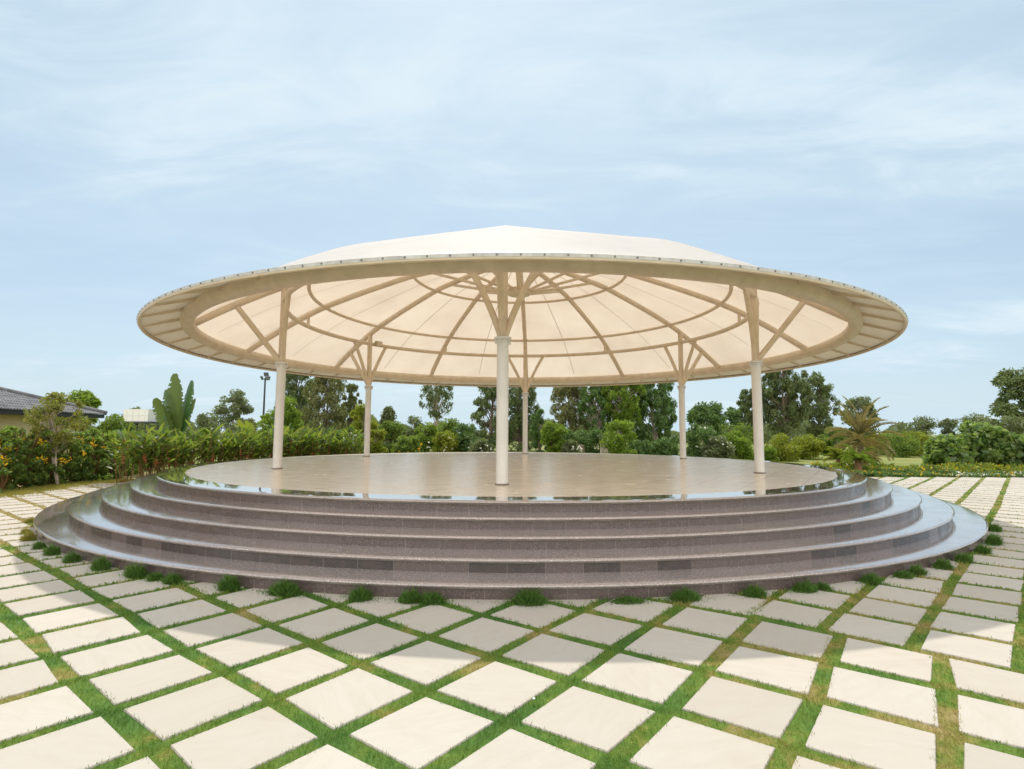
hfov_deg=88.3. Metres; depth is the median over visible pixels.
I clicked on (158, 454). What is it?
ginger plant
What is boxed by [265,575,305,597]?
grass tuft
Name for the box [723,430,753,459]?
bush
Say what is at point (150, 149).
sky
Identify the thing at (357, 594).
grass tuft
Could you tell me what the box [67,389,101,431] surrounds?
feathery tree
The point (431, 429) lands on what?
bush
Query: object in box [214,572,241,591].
grass tuft
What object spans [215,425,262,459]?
ginger plant
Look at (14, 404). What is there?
house
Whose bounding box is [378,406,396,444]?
conical tree
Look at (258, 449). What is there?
ginger plant
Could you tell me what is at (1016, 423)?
leafy tree
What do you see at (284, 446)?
ginger plant
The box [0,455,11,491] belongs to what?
flowering shrub
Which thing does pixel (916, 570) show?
grass tuft
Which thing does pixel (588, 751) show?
turf
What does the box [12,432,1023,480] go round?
ground
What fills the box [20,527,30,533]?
grass tuft
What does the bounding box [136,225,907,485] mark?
canopy
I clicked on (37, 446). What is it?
flowering shrub
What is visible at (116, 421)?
feathery tree
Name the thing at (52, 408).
tree
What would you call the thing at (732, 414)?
leafy tree
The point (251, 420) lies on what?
tree
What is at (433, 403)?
eucalyptus
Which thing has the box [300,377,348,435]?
eucalyptus
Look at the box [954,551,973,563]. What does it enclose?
grass tuft
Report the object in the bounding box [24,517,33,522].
grass tuft
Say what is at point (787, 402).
eucalyptus
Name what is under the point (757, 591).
grass tuft
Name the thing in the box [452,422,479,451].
bush
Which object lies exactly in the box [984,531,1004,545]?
grass tuft
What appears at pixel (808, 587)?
grass tuft
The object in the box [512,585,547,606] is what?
grass tuft
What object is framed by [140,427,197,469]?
ginger plant
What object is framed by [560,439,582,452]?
bush
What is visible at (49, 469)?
flowering shrub
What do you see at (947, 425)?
tree
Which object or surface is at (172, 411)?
banana plant
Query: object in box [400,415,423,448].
tree
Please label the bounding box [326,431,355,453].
ginger plant
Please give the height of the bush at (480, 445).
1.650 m
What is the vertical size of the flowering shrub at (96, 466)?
1.920 m
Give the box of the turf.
[0,473,1023,768]
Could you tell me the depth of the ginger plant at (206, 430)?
19.69 m
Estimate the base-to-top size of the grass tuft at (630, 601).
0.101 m
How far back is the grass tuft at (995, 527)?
9.16 m
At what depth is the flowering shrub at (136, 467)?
20.48 m
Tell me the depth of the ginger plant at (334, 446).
24.40 m
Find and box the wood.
[84,406,1022,444]
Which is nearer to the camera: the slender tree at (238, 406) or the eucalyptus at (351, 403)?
the eucalyptus at (351, 403)
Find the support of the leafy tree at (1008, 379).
on the ground at (907, 461)
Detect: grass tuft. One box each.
[18,529,38,540]
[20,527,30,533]
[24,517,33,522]
[31,538,45,549]
[42,541,60,555]
[60,549,84,563]
[86,553,111,570]
[122,558,148,579]
[144,570,164,581]
[161,570,184,584]
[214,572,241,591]
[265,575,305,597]
[347,583,373,602]
[396,587,423,604]
[419,590,445,605]
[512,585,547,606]
[611,594,645,604]
[667,585,701,603]
[742,582,766,598]
[792,578,819,593]
[814,581,832,590]
[860,571,883,585]
[893,569,914,578]
[907,562,930,575]
[932,554,954,570]
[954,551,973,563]
[973,543,993,554]
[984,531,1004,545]
[988,520,1003,531]
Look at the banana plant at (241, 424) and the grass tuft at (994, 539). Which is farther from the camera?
the banana plant at (241, 424)
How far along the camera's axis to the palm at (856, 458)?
22.13 m
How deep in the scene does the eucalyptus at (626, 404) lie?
41.40 m
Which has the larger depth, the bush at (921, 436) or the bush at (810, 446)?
the bush at (921, 436)
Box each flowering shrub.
[0,425,31,489]
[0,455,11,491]
[5,427,52,489]
[25,433,76,485]
[46,429,101,483]
[68,428,120,480]
[92,429,136,478]
[114,430,143,473]
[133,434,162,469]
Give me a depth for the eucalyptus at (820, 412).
49.07 m
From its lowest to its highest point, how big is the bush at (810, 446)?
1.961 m
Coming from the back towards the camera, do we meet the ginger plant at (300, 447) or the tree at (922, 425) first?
the tree at (922, 425)
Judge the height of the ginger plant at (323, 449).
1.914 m
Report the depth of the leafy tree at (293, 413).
36.69 m
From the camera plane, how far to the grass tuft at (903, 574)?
6.19 m
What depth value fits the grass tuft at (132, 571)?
6.03 m
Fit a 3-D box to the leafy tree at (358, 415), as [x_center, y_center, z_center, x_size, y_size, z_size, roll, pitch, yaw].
[-10.005,3.071,35.909,2.299,3.749,2.348,0,-5,1]
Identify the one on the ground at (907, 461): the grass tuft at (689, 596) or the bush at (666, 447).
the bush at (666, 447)
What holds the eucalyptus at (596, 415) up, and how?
on the ground at (907, 461)
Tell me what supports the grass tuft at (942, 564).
on the turf
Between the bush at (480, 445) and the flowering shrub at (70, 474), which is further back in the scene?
the bush at (480, 445)
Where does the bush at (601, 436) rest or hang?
on the ground at (907, 461)
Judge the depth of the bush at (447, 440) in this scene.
29.71 m
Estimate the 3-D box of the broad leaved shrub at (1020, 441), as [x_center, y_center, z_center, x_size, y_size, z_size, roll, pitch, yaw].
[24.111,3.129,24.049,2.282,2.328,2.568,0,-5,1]
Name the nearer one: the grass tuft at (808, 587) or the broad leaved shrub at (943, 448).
the grass tuft at (808, 587)
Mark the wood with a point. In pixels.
(902, 426)
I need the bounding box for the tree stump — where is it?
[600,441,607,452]
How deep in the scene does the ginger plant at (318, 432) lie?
24.66 m
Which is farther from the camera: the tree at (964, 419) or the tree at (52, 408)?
the tree at (964, 419)
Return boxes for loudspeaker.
[374,341,382,346]
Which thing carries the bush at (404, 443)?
on the ground at (907, 461)
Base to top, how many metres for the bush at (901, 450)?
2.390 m
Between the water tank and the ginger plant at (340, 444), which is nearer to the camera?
the ginger plant at (340, 444)
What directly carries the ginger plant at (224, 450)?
on the turf
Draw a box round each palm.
[823,446,851,461]
[825,396,902,464]
[837,444,880,469]
[855,452,881,465]
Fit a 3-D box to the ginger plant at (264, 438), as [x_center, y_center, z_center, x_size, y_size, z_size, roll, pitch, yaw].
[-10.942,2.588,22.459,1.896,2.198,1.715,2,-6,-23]
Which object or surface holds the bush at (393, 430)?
on the ground at (907, 461)
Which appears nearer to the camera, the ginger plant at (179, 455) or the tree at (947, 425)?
the ginger plant at (179, 455)
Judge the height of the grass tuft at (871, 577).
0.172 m
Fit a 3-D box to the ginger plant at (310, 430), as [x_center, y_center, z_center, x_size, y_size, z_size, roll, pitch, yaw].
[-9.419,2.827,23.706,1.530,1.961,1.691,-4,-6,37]
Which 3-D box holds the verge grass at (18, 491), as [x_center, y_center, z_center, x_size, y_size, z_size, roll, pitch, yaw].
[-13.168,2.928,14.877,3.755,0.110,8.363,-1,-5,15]
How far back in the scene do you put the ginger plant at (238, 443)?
21.28 m
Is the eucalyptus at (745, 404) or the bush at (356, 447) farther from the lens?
the eucalyptus at (745, 404)
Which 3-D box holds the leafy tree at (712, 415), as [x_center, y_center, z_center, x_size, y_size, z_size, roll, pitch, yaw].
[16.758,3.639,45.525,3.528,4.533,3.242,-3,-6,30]
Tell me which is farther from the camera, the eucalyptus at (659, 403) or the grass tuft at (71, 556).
the eucalyptus at (659, 403)
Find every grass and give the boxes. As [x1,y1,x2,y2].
[0,478,135,497]
[17,521,1004,609]
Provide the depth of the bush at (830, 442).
35.35 m
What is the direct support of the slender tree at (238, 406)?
on the ground at (907, 461)
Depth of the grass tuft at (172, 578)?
5.82 m
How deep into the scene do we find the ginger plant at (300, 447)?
22.97 m
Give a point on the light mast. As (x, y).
(266, 375)
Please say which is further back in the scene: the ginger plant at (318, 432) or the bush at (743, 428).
the bush at (743, 428)
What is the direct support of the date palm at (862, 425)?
on the ground at (907, 461)
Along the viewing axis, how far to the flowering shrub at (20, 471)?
14.56 m
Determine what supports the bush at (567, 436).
on the ground at (907, 461)
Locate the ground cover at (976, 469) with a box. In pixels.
[809,461,1023,477]
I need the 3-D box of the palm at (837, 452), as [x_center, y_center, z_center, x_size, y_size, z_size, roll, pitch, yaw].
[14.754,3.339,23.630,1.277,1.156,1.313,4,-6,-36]
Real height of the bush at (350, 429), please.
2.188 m
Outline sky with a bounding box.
[0,0,1023,434]
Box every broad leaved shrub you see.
[920,433,979,464]
[954,420,1023,464]
[987,432,1023,466]
[1015,433,1023,458]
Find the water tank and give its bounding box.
[123,409,159,434]
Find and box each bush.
[317,427,342,454]
[342,426,360,453]
[362,428,387,452]
[377,420,406,452]
[390,435,423,452]
[409,422,438,451]
[428,430,461,451]
[436,418,459,446]
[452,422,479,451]
[467,437,494,451]
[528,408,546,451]
[540,421,567,451]
[560,427,578,449]
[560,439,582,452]
[575,428,602,452]
[597,430,619,452]
[599,419,637,453]
[626,439,658,454]
[650,436,679,455]
[678,422,717,456]
[699,434,736,457]
[719,422,753,456]
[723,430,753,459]
[764,433,802,461]
[764,446,779,461]
[791,433,826,459]
[816,426,850,455]
[864,431,896,454]
[877,432,921,457]
[896,430,935,456]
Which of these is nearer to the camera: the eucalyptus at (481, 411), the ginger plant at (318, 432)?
the ginger plant at (318, 432)
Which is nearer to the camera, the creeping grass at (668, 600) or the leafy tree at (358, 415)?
the creeping grass at (668, 600)
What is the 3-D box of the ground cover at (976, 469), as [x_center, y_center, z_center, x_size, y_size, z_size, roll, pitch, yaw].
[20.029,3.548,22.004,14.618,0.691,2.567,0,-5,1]
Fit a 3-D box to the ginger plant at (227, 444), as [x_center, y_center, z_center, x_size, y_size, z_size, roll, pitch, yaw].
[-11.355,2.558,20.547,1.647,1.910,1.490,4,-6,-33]
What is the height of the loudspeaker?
0.200 m
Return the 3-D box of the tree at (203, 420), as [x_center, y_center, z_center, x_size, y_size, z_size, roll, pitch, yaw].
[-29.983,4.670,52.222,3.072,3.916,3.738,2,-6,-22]
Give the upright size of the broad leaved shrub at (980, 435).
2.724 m
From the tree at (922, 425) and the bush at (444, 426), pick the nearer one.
the bush at (444, 426)
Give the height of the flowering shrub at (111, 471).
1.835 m
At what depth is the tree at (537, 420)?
32.76 m
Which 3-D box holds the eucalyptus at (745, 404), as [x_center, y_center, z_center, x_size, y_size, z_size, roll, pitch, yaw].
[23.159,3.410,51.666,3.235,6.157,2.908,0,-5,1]
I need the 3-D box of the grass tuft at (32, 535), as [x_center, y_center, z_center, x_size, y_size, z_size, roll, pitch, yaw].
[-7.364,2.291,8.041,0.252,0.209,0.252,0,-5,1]
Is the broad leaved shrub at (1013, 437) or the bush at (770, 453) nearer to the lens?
the broad leaved shrub at (1013, 437)
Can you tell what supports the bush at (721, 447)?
on the ground at (907, 461)
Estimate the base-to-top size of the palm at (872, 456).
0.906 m
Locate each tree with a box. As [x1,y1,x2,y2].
[21,392,94,483]
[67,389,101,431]
[93,413,136,455]
[192,412,223,442]
[211,388,253,433]
[233,418,257,437]
[256,395,304,454]
[350,403,379,453]
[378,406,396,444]
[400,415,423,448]
[686,401,727,443]
[721,406,743,434]
[840,396,880,435]
[907,416,939,435]
[935,418,958,435]
[955,412,989,426]
[973,414,1023,434]
[988,367,1023,434]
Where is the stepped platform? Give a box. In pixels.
[33,452,988,600]
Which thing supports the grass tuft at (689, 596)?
on the turf
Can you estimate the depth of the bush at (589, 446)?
37.19 m
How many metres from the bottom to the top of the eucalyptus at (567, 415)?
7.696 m
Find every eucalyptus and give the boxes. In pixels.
[273,373,313,420]
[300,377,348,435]
[340,383,362,427]
[419,385,453,437]
[470,387,512,447]
[508,387,539,450]
[549,387,589,444]
[577,386,614,448]
[600,384,646,428]
[632,382,679,447]
[736,389,765,437]
[761,369,812,436]
[797,371,840,438]
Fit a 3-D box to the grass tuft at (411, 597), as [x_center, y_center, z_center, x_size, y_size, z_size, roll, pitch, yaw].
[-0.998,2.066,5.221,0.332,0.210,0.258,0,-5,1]
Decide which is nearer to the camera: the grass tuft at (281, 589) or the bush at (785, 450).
the grass tuft at (281, 589)
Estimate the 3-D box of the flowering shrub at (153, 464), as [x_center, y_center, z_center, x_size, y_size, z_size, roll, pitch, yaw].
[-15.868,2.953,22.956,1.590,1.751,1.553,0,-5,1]
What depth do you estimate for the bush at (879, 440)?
43.31 m
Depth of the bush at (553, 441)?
30.38 m
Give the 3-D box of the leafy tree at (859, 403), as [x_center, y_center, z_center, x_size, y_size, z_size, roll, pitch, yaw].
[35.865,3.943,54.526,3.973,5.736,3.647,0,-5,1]
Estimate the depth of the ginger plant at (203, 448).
19.25 m
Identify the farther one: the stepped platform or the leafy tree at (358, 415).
the leafy tree at (358, 415)
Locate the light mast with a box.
[260,372,269,435]
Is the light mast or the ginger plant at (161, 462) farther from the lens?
the light mast
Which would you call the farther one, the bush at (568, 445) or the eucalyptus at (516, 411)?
the eucalyptus at (516, 411)
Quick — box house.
[0,387,107,464]
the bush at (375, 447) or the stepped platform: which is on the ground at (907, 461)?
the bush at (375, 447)
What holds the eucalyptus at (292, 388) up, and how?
on the ground at (907, 461)
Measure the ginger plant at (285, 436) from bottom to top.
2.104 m
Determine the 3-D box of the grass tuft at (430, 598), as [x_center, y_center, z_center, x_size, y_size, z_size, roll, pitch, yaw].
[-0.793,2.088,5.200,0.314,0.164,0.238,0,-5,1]
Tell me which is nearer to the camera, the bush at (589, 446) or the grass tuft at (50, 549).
the grass tuft at (50, 549)
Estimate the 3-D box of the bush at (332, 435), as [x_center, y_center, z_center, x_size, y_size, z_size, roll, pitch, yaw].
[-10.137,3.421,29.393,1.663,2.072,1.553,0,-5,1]
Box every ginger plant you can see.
[96,422,166,483]
[128,423,175,474]
[128,427,181,476]
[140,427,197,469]
[152,430,200,469]
[175,420,224,462]
[175,430,221,464]
[196,426,243,461]
[201,427,243,461]
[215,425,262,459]
[227,427,257,458]
[230,422,271,458]
[237,429,271,457]
[262,422,305,456]
[269,435,296,456]
[283,422,319,455]
[287,426,319,455]
[300,427,336,454]
[303,422,329,454]
[311,425,346,454]
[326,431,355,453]
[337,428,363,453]
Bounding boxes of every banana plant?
[152,373,206,464]
[237,420,271,452]
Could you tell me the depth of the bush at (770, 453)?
30.27 m
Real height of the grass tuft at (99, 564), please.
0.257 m
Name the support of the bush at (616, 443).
on the ground at (907, 461)
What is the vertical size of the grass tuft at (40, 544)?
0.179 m
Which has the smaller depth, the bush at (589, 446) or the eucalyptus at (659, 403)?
the bush at (589, 446)
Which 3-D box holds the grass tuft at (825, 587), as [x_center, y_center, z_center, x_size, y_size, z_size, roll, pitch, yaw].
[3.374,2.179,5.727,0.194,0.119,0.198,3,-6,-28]
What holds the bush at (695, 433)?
on the ground at (907, 461)
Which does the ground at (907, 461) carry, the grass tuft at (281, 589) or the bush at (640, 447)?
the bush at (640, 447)
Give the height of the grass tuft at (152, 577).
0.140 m

